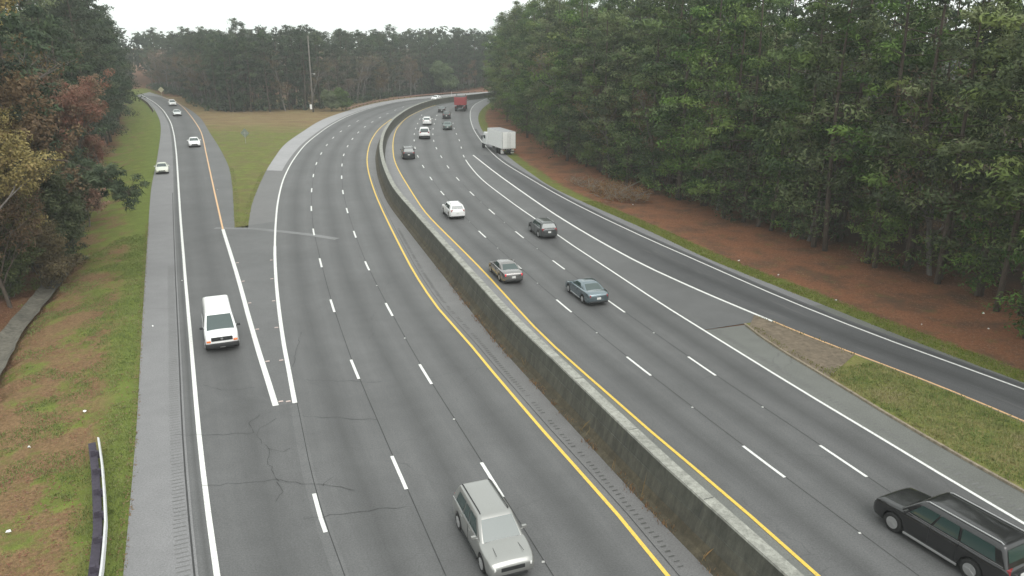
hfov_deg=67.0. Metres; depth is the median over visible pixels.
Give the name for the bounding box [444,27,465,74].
pine tree
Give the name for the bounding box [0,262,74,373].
drainage channel
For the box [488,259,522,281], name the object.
sedan
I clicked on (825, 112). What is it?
pine tree
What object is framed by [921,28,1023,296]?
pine tree
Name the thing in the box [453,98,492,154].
highway lanes
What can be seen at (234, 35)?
pine tree
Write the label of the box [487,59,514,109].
pine tree
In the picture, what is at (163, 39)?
pine tree
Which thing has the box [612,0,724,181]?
pine tree
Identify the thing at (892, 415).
kerb
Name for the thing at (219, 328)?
passenger van
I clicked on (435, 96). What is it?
sedan
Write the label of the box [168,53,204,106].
broadleaf tree
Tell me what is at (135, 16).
sky
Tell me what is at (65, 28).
pine tree
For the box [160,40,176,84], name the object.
pine tree
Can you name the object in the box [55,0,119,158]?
pine tree
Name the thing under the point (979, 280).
young pine
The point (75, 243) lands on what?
pine tree
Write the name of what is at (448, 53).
pine tree
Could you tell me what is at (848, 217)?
undergrowth
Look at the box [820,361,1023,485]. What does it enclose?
grass
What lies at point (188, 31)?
pine tree
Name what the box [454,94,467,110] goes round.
dump truck
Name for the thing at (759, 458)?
lane marking
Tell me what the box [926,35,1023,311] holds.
pine tree
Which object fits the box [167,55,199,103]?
broadleaf tree
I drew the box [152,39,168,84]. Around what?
pine tree
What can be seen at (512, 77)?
pine tree
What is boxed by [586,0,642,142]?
pine tree
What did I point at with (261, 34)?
pine tree
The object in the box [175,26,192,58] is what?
pine tree
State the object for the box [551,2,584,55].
pine tree
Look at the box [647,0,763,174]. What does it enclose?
pine tree
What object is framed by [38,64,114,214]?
broadleaf tree
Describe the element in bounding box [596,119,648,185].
young pine
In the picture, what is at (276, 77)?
broadleaf tree
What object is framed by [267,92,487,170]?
shoulder slab
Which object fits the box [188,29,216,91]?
pine tree
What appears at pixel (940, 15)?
pine tree
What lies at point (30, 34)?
pine tree
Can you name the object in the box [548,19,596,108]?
pine tree
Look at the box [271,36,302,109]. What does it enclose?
pine tree
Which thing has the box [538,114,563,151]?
young pine
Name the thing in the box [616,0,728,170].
pine tree
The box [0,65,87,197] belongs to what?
broadleaf tree
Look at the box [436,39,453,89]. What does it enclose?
pine tree
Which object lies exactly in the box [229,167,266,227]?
grass
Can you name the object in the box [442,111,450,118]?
compact suv
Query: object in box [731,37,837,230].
pine tree
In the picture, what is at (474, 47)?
pine tree
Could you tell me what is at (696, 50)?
pine tree
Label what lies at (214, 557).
edge line
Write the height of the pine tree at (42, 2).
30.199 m
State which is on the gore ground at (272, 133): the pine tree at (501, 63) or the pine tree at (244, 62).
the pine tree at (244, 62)
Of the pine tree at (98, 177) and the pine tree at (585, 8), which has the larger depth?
the pine tree at (585, 8)
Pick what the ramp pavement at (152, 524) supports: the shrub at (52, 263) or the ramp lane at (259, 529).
the ramp lane at (259, 529)
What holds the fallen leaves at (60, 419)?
on the ground at (136, 148)
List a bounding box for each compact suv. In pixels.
[168,99,175,105]
[400,145,414,158]
[422,116,431,124]
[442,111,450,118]
[442,201,464,217]
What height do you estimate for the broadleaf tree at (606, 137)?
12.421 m
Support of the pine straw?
on the ground at (136, 148)
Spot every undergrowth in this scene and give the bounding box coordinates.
[145,82,488,111]
[560,133,1023,281]
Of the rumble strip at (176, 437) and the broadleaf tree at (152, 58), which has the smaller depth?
the rumble strip at (176, 437)
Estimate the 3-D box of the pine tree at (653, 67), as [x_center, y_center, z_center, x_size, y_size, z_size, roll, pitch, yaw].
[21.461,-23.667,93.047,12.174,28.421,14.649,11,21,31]
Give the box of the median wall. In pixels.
[375,92,803,575]
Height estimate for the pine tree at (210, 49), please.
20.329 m
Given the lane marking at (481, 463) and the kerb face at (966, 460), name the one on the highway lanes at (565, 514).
the lane marking at (481, 463)
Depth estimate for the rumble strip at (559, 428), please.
37.71 m
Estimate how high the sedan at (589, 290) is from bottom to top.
1.455 m
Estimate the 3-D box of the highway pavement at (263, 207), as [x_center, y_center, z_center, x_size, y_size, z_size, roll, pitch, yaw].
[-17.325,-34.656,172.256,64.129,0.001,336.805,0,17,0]
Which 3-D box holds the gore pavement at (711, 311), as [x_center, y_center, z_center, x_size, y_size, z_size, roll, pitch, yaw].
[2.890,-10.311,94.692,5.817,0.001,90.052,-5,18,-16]
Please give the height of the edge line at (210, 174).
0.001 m
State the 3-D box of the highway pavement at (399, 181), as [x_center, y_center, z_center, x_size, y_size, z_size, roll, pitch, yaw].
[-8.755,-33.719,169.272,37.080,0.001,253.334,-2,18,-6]
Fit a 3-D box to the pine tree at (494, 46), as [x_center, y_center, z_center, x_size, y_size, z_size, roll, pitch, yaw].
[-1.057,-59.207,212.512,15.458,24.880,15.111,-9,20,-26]
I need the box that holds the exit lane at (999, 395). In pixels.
[474,155,1023,419]
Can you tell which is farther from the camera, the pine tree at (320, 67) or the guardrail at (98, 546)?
the pine tree at (320, 67)
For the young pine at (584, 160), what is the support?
on the ground at (136, 148)
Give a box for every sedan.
[154,162,168,173]
[172,109,181,115]
[187,137,200,146]
[431,95,440,99]
[438,106,445,111]
[442,121,452,129]
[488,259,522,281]
[565,278,608,303]
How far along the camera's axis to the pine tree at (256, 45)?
229.85 m
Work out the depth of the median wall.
37.05 m
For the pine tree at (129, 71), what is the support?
on the ground at (136, 148)
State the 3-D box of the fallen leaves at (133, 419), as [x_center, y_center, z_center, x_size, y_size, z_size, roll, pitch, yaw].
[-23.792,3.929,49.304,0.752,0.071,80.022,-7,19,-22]
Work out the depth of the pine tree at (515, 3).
192.62 m
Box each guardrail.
[88,437,107,575]
[139,97,153,112]
[345,90,485,108]
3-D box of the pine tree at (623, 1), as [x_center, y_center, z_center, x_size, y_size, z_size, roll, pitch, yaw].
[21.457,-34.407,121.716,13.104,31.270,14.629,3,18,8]
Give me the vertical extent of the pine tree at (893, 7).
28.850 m
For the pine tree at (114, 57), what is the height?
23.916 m
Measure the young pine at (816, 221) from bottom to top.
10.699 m
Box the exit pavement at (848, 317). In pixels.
[774,305,1023,421]
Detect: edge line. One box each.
[142,95,219,575]
[166,98,223,228]
[274,95,458,245]
[367,120,669,575]
[392,105,819,575]
[466,160,1023,523]
[470,103,1023,389]
[773,321,1023,420]
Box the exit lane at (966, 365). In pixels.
[474,129,1023,387]
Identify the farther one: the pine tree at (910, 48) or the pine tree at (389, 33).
the pine tree at (389, 33)
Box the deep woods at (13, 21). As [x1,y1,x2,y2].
[0,3,51,63]
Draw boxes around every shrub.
[0,184,43,247]
[0,216,45,297]
[13,202,89,288]
[28,146,105,244]
[32,166,89,257]
[60,146,98,224]
[60,168,84,248]
[82,163,109,226]
[319,89,341,110]
[331,87,353,110]
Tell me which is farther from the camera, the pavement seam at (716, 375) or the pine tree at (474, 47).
the pine tree at (474, 47)
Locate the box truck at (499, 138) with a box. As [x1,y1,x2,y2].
[481,127,515,153]
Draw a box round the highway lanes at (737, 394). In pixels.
[393,98,1023,575]
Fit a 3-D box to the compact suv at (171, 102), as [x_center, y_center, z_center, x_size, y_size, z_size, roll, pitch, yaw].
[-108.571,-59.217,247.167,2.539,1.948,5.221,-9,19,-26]
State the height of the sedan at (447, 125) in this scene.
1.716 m
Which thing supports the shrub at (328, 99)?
on the ground at (136, 148)
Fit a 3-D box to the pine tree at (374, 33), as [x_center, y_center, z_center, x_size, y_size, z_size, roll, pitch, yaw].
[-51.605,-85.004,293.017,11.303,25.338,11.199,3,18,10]
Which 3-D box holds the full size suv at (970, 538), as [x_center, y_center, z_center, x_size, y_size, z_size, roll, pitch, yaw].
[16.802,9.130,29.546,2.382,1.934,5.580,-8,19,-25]
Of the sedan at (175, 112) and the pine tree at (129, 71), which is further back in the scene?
the pine tree at (129, 71)
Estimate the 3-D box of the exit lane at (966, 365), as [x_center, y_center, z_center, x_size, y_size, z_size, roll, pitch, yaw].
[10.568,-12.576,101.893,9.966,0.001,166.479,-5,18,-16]
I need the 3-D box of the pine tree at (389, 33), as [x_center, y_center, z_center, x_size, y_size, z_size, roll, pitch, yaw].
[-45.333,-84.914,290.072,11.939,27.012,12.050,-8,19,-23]
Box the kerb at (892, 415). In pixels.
[744,323,1023,490]
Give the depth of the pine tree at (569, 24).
130.21 m
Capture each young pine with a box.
[497,103,510,121]
[509,92,536,137]
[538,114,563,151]
[540,110,567,145]
[569,119,594,161]
[571,138,594,166]
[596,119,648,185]
[648,143,702,199]
[666,149,716,201]
[681,156,729,205]
[762,167,823,238]
[775,145,871,247]
[839,197,920,267]
[890,161,998,279]
[938,197,1022,296]
[976,230,1023,338]
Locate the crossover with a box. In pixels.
[528,217,556,237]
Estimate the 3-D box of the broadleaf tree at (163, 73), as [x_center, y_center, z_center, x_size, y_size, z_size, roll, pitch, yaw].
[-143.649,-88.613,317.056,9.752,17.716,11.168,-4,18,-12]
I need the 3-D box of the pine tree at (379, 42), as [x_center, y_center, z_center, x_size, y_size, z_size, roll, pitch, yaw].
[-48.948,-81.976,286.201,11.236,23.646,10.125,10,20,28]
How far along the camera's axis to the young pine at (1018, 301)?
51.31 m
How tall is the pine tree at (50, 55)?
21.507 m
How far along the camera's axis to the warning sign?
152.31 m
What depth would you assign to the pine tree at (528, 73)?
157.54 m
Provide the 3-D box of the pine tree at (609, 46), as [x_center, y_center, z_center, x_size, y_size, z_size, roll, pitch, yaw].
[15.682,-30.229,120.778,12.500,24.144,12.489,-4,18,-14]
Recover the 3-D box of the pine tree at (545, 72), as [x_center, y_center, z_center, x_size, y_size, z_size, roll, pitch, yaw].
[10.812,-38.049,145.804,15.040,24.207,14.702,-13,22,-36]
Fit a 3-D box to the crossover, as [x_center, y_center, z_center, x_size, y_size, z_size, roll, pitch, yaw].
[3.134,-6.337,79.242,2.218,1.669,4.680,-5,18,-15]
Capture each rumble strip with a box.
[167,266,190,575]
[399,231,682,566]
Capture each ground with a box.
[0,48,1023,575]
[166,97,413,227]
[746,323,1023,488]
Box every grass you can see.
[0,233,147,575]
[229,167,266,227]
[582,201,1023,381]
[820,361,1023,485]
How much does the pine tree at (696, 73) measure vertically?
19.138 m
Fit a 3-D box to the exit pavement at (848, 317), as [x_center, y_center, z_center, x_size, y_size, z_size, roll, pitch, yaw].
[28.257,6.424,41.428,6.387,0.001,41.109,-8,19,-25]
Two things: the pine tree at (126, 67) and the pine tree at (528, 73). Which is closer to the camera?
the pine tree at (528, 73)
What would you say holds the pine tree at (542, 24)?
on the ground at (136, 148)
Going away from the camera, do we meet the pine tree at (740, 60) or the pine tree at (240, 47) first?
the pine tree at (740, 60)
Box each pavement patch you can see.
[214,227,338,239]
[290,404,348,575]
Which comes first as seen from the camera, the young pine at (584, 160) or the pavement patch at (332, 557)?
the pavement patch at (332, 557)
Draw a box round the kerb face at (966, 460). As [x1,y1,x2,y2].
[744,324,1023,492]
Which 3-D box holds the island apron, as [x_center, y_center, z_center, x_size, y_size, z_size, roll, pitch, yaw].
[18.710,3.482,50.495,3.797,0.050,10.772,-5,18,-16]
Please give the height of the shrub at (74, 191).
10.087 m
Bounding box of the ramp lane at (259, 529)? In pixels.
[143,95,332,575]
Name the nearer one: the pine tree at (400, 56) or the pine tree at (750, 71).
the pine tree at (750, 71)
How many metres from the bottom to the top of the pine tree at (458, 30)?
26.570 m
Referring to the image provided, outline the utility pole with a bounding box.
[307,36,313,111]
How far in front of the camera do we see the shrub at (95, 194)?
83.98 m
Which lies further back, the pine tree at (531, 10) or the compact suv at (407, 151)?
the pine tree at (531, 10)
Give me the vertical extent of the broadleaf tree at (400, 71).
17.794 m
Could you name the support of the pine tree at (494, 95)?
on the ground at (136, 148)
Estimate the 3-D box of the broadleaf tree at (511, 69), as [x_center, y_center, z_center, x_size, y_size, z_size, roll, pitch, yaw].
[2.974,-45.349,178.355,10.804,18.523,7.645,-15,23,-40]
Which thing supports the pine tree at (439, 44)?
on the ground at (136, 148)
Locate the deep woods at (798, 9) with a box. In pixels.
[540,0,1023,236]
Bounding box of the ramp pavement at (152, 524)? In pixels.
[123,92,294,575]
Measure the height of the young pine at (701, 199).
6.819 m
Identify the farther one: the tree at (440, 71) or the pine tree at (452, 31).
the pine tree at (452, 31)
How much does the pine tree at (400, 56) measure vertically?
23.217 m
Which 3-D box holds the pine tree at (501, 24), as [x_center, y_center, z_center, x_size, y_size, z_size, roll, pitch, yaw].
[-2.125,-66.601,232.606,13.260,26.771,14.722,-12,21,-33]
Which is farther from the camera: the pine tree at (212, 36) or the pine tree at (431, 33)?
the pine tree at (431, 33)
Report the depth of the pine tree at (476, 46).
343.18 m
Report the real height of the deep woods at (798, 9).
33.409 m
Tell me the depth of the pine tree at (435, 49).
311.32 m
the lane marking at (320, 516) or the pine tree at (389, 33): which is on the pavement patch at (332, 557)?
the lane marking at (320, 516)
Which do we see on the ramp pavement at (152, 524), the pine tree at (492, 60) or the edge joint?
the edge joint
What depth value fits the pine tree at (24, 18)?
115.87 m
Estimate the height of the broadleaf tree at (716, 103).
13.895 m
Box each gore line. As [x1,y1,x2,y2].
[221,229,278,405]
[273,246,296,402]
[473,155,771,320]
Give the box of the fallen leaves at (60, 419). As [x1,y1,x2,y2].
[0,245,136,575]
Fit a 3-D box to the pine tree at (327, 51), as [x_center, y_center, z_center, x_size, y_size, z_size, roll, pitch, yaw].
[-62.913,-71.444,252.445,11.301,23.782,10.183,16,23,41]
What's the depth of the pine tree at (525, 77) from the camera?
174.57 m
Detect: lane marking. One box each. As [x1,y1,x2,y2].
[311,120,407,488]
[312,493,327,532]
[341,110,504,496]
[414,115,785,477]
[433,119,867,476]
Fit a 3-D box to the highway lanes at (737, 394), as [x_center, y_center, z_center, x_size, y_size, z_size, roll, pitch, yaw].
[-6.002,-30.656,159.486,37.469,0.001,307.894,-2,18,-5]
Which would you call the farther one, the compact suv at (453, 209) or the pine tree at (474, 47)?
the pine tree at (474, 47)
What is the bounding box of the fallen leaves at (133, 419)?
[116,223,148,575]
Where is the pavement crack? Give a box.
[203,479,350,489]
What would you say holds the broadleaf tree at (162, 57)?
on the ground at (136, 148)
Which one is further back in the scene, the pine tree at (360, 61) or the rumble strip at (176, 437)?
the pine tree at (360, 61)
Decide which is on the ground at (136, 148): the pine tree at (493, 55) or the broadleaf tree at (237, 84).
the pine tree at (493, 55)
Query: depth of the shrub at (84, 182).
76.12 m
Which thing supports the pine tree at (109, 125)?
on the ground at (136, 148)
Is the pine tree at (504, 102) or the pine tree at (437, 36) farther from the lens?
the pine tree at (437, 36)
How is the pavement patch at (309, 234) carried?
on the highway lanes at (565, 514)
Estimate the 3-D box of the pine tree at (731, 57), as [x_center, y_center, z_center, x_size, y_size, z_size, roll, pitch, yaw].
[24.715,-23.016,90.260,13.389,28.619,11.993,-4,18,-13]
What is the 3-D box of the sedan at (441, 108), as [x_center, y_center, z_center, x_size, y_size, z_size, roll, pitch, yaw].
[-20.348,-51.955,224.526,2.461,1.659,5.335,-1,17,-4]
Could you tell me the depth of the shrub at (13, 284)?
60.13 m
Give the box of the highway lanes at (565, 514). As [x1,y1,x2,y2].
[276,95,664,575]
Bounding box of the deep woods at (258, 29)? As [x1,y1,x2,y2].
[184,24,469,109]
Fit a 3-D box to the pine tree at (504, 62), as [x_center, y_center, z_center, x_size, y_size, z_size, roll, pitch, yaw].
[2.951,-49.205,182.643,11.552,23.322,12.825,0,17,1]
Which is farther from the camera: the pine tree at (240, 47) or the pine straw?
the pine tree at (240, 47)
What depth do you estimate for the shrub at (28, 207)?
61.98 m
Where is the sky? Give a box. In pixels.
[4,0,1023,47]
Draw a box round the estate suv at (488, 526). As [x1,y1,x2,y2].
[453,478,533,575]
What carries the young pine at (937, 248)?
on the ground at (136, 148)
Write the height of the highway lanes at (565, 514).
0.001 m
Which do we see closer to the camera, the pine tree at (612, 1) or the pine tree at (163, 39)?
the pine tree at (612, 1)
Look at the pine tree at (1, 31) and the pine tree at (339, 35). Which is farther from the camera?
the pine tree at (339, 35)
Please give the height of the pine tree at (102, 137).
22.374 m
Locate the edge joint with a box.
[141,95,213,575]
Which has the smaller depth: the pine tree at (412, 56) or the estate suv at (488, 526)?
the estate suv at (488, 526)
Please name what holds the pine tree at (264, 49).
on the ground at (136, 148)
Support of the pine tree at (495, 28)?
on the ground at (136, 148)
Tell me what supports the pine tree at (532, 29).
on the ground at (136, 148)
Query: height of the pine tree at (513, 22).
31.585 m
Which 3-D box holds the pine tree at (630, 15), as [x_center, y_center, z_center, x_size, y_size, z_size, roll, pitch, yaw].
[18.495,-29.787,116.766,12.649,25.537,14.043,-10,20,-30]
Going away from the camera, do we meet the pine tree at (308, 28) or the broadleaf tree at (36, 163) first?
the broadleaf tree at (36, 163)
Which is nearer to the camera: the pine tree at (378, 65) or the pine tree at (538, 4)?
the pine tree at (538, 4)
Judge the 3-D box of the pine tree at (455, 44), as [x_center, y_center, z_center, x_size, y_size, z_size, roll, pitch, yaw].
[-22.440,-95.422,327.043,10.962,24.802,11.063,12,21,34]
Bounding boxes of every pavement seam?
[172,193,195,575]
[297,403,344,575]
[311,161,445,575]
[342,162,553,575]
[372,176,679,575]
[433,181,918,575]
[475,196,889,491]
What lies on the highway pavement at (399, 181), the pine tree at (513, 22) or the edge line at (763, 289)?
the edge line at (763, 289)
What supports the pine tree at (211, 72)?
on the gore ground at (272, 133)
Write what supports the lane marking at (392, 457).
on the highway lanes at (565, 514)
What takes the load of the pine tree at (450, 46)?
on the ground at (136, 148)
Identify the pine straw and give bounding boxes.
[584,191,1023,368]
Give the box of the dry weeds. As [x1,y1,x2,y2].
[436,267,724,575]
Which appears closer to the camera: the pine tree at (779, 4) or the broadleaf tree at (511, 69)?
the pine tree at (779, 4)
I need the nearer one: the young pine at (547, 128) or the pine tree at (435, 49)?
the young pine at (547, 128)
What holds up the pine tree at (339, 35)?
on the gore ground at (272, 133)
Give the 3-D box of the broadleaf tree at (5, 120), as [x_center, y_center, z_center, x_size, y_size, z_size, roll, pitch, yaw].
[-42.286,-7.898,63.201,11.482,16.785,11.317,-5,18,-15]
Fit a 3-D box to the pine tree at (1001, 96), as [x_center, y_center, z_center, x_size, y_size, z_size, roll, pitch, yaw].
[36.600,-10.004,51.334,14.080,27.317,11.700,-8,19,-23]
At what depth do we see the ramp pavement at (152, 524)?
39.94 m
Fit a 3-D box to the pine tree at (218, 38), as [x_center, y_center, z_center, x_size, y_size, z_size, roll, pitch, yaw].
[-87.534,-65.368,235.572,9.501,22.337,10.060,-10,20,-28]
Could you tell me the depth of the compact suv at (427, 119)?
186.59 m
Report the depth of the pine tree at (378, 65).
269.21 m
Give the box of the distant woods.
[6,26,1004,78]
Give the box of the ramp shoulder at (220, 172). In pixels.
[153,93,234,226]
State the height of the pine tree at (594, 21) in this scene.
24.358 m
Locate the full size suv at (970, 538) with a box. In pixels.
[873,487,1023,575]
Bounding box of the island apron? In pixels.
[750,314,854,376]
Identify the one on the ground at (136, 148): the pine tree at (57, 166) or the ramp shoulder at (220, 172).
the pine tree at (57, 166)
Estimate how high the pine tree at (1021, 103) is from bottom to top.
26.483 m
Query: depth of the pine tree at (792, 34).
84.44 m
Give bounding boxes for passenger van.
[199,295,239,349]
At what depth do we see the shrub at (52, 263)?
63.54 m
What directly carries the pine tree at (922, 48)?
on the ground at (136, 148)
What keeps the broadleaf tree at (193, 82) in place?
on the gore ground at (272, 133)
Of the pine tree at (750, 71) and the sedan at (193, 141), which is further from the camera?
the sedan at (193, 141)
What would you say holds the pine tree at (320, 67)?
on the gore ground at (272, 133)
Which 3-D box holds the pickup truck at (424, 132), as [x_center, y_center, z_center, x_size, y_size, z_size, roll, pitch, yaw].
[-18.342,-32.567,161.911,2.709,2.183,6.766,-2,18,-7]
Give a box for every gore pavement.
[225,221,291,405]
[464,155,753,329]
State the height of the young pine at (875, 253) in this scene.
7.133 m
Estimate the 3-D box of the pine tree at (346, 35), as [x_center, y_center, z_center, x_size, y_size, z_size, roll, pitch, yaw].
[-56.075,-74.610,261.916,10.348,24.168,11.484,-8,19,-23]
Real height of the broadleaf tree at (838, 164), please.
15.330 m
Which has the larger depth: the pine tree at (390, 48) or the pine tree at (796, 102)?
the pine tree at (390, 48)
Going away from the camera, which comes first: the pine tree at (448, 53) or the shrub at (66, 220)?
the shrub at (66, 220)
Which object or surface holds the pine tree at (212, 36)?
on the ground at (136, 148)
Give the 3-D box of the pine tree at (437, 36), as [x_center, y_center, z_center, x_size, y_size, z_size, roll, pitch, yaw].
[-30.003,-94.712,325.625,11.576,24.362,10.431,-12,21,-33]
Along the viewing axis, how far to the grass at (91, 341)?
44.93 m
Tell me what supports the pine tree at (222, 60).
on the ground at (136, 148)
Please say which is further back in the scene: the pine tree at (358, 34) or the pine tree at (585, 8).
the pine tree at (358, 34)
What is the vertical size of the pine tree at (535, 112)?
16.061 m
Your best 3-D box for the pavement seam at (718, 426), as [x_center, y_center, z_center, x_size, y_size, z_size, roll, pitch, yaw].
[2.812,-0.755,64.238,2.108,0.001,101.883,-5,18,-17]
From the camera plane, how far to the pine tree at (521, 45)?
179.67 m
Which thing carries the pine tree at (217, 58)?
on the gore ground at (272, 133)
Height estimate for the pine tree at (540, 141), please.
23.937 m
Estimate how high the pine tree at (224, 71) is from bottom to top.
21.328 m
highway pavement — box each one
[248,95,712,575]
[385,97,821,349]
[554,325,1023,575]
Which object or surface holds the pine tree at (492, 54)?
on the ground at (136, 148)
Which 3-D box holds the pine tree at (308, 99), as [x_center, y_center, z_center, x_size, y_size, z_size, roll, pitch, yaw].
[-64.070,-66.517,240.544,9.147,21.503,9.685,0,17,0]
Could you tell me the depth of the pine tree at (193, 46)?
258.40 m
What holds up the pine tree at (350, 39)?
on the ground at (136, 148)
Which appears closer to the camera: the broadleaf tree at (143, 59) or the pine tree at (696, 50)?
the pine tree at (696, 50)
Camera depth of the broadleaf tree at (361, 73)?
252.71 m
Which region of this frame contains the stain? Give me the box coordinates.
[521,358,713,560]
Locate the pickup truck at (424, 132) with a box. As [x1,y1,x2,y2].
[418,127,430,138]
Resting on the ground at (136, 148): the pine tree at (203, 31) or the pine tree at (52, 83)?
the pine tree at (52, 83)
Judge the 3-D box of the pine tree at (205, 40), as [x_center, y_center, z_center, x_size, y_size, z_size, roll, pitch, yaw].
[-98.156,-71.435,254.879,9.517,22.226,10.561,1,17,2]
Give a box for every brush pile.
[561,172,611,190]
[584,176,652,202]
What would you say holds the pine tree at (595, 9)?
on the ground at (136, 148)
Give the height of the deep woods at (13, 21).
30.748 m
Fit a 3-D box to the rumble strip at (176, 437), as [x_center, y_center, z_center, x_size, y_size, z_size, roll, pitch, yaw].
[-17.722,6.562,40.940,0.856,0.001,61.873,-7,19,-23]
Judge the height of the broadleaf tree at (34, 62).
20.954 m
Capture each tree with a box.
[0,0,56,209]
[0,0,82,78]
[0,0,91,168]
[0,3,78,160]
[0,15,29,58]
[0,17,80,146]
[0,32,83,100]
[0,59,150,285]
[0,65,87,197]
[0,106,68,228]
[0,110,56,228]
[0,168,48,307]
[4,0,79,67]
[8,0,72,44]
[8,1,96,135]
[22,13,107,164]
[22,65,88,144]
[28,72,96,155]
[32,12,115,153]
[33,38,87,139]
[37,147,84,245]
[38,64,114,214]
[41,0,121,159]
[43,0,113,135]
[52,20,111,156]
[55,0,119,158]
[62,202,89,264]
[65,6,120,139]
[74,20,119,131]
[76,35,116,136]
[78,0,127,141]
[78,0,128,137]
[82,25,127,146]
[90,5,145,131]
[91,8,133,119]
[92,20,131,134]
[98,58,124,139]
[102,14,141,97]
[104,34,132,111]
[106,27,140,121]
[107,22,138,119]
[108,45,133,116]
[110,19,126,99]
[115,29,136,82]
[138,50,152,84]
[141,27,170,87]
[145,47,160,83]
[146,50,170,91]
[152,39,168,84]
[153,36,170,83]
[153,58,171,86]
[154,49,179,88]
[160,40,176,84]
[161,31,184,95]
[161,41,177,85]
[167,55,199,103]
[168,32,185,60]
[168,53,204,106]
[173,34,198,102]
[174,28,199,83]
[174,64,190,95]
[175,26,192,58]
[177,36,203,98]
[184,65,207,100]
[186,36,218,105]
[186,66,209,103]
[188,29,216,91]
[191,30,207,58]
[193,26,211,84]
[193,50,214,108]
[194,42,226,110]
[195,36,224,97]
[200,41,227,107]
[204,33,235,105]
[205,31,225,90]
[207,39,236,104]
[208,35,237,103]
[212,36,242,111]
[213,38,243,107]
[213,39,243,111]
[217,18,256,111]
[226,33,260,109]
[228,69,250,105]
[232,36,263,111]
[241,35,269,104]
[249,30,283,108]
[252,41,282,111]
[266,51,296,110]
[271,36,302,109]
[275,25,307,107]
[282,29,312,107]
[282,29,320,107]
[286,26,321,109]
[290,38,318,102]
[298,24,322,101]
[301,33,336,108]
[305,39,336,104]
[305,57,337,109]
[306,29,335,94]
[306,31,332,101]
[321,32,337,90]
[327,29,359,89]
[328,48,364,96]
[331,30,360,96]
[337,37,361,97]
[348,30,373,97]
[349,39,374,91]
[351,42,375,99]
[352,52,377,103]
[356,54,385,101]
[357,45,380,95]
[360,34,386,91]
[367,29,388,73]
[371,33,396,91]
[373,39,395,85]
[376,24,403,85]
[380,41,404,96]
[385,31,409,90]
[389,49,410,94]
[391,35,413,88]
[396,37,417,89]
[397,57,415,95]
[399,37,424,86]
[402,57,422,94]
[408,36,430,93]
[415,37,433,86]
[420,28,442,79]
[421,37,443,92]
[424,33,442,85]
[429,33,450,90]
[429,39,448,91]
[429,59,459,92]
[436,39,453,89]
[442,40,460,90]
[443,38,456,89]
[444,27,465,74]
[446,28,467,87]
[448,32,468,89]
[449,27,469,84]
[459,31,476,86]
[460,58,477,86]
[465,28,484,87]
[469,35,483,79]
[469,41,482,82]
[472,37,490,87]
[481,19,507,93]
[481,25,505,88]
[482,12,520,108]
[482,21,507,106]
[482,25,508,112]
[482,26,501,96]
[482,43,505,102]
[484,36,520,120]
[484,59,507,111]
[485,12,503,68]
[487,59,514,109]
[489,14,518,104]
[490,0,535,107]
[491,19,519,88]
[494,27,524,92]
[497,3,553,134]
[497,72,519,122]
[499,15,535,124]
[499,50,525,114]
[500,32,535,111]
[500,53,556,134]
[504,0,543,87]
[504,72,536,124]
[505,39,536,132]
[511,26,535,94]
[513,13,563,136]
[515,0,560,87]
[515,29,551,113]
[516,0,566,99]
[517,0,562,72]
[517,0,581,128]
[523,66,556,135]
[525,19,592,153]
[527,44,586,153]
[530,9,591,125]
[530,19,588,105]
[531,0,622,159]
[535,20,591,134]
[536,12,598,156]
[539,0,622,129]
[546,22,604,162]
[548,0,599,71]
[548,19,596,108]
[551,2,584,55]
[556,2,644,174]
[556,12,625,165]
[563,6,609,56]
[569,7,643,155]
[569,71,626,169]
[575,0,630,78]
[576,14,642,161]
[576,98,627,176]
[584,43,645,176]
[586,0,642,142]
[586,5,671,170]
[591,0,709,158]
[591,52,671,182]
[600,0,627,52]
[604,18,694,187]
[607,14,663,140]
[611,0,671,148]
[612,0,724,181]
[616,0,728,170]
[619,0,725,186]
[624,9,667,164]
[628,0,735,200]
[631,55,706,192]
[641,54,720,159]
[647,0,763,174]
[649,0,783,205]
[654,0,752,191]
[656,0,791,199]
[675,47,763,196]
[679,0,806,213]
[681,0,820,222]
[692,96,770,209]
[693,0,770,137]
[705,0,811,189]
[719,0,806,190]
[723,15,816,208]
[728,42,869,216]
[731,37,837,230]
[739,0,882,239]
[753,74,835,207]
[760,0,955,241]
[771,0,907,251]
[784,0,867,214]
[784,1,886,224]
[785,15,890,229]
[807,92,915,240]
[810,41,987,248]
[815,12,966,222]
[824,0,999,263]
[832,0,1023,271]
[836,0,1008,242]
[859,0,1023,283]
[861,89,996,264]
[883,0,1023,273]
[885,53,983,275]
[917,0,1023,247]
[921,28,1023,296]
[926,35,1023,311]
[933,10,1023,316]
[964,112,1023,294]
[979,142,1023,198]
[985,108,1023,237]
[1011,28,1023,200]
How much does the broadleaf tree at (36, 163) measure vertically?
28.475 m
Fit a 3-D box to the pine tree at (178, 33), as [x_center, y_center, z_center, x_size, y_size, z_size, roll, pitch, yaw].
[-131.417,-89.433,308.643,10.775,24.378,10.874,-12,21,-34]

